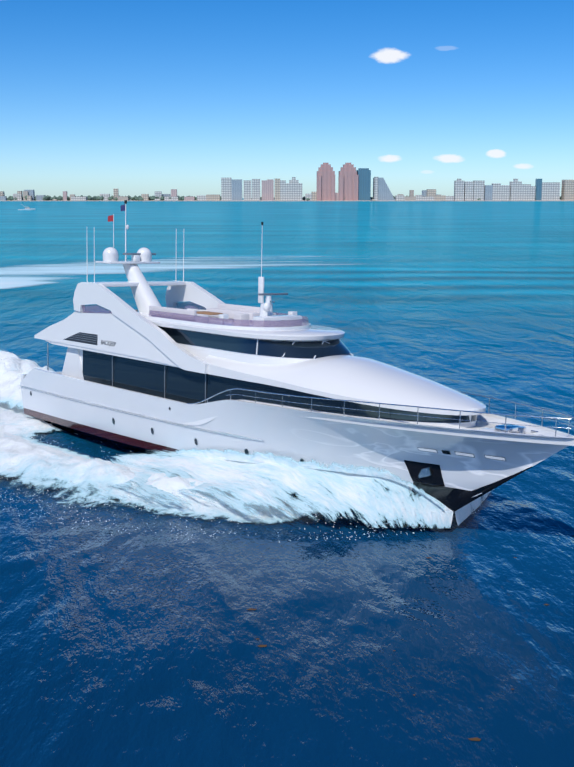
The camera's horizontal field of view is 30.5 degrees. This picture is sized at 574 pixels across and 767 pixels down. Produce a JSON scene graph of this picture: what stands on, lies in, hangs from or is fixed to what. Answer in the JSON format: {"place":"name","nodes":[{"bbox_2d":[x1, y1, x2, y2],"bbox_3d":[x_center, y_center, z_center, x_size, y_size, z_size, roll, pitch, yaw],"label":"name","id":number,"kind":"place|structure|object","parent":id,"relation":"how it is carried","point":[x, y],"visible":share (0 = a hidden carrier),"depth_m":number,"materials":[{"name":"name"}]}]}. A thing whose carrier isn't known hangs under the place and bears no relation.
{"place":"outdoors","nodes":[
{"label":"outdoors","id":0,"kind":"place"},
{"bbox_2d":[0,198,573,766],"bbox_3d":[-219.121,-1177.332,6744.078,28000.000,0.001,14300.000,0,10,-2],"label":"sea","id":1,"kind":"structure","parent":0,"point":[152,654],"depth_m":41.27,"materials":[{"name":"liquid"}]},
{"bbox_2d":[0,349,36,417],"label":"wake foam","id":2,"kind":"object","parent":1,"relation":"on","point":[5,405],"visible":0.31,"depth_m":72.01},
{"bbox_2d":[0,351,54,409],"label":"sea foam","id":3,"kind":"object","parent":2,"relation":"on","point":[13,367],"visible":0.42,"depth_m":74.97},
{"bbox_2d":[0,407,341,523],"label":"bow wave foam","id":4,"kind":"object","parent":1,"relation":"on","point":[35,463],"visible":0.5,"depth_m":51.57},
{"bbox_2d":[0,255,456,288],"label":"wake foam","id":5,"kind":"object","parent":1,"relation":"on","point":[75,268],"visible":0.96,"depth_m":216.87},
{"bbox_2d":[20,200,573,527],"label":"yacht","id":6,"kind":"object","parent":1,"relation":"on","point":[263,393],"visible":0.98,"depth_m":49.95,"materials":[{"name":"paint"}]},
{"bbox_2d":[122,519,548,740],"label":"seaweed flecks","id":7,"kind":"object","parent":1,"relation":"on","point":[476,739],"visible":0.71,"depth_m":34.04,"materials":[{"name":"brown"}]},
{"bbox_2d":[0,0,573,197],"label":"sky","id":8,"kind":"structure","parent":0,"point":[131,97],"materials":[{"name":"blue"}]},
{"bbox_2d":[7,200,573,200],"bbox_3d":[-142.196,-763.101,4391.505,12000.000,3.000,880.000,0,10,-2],"label":"coast land","id":9,"kind":"structure","parent":0,"point":[302,200],"depth_m":4023.01,"materials":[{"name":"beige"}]},
{"bbox_2d":[7,195,561,200],"bbox_3d":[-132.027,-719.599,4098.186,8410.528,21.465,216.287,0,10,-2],"label":"coast trees","id":10,"kind":"object","parent":9,"relation":"on","point":[90,198],"visible":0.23,"depth_m":4000.62,"materials":[{"name":"green plant"}]},
{"bbox_2d":[0,163,573,200],"bbox_3d":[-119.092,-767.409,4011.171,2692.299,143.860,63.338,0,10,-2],"label":"city skyline","id":11,"kind":"structure","parent":9,"relation":"on","point":[354,184],"depth_m":4001.36,"materials":[{"name":"beige glass"}]},
{"bbox_2d":[52,199,560,200],"bbox_3d":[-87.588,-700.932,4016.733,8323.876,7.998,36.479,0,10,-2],"label":"coast houses","id":12,"kind":"structure","parent":9,"relation":"on","point":[157,200],"depth_m":3987.19,"materials":[{"name":"grey"}]},
{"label":"bow wave foam","id":13,"kind":"object","parent":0,"visible":0},
{"bbox_2d":[0,427,481,542],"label":"spray droplets","id":14,"kind":"object","parent":13,"relation":"on","point":[204,503],"visible":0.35,"depth_m":46.30,"materials":[{"name":"white liquid"}]}
]}

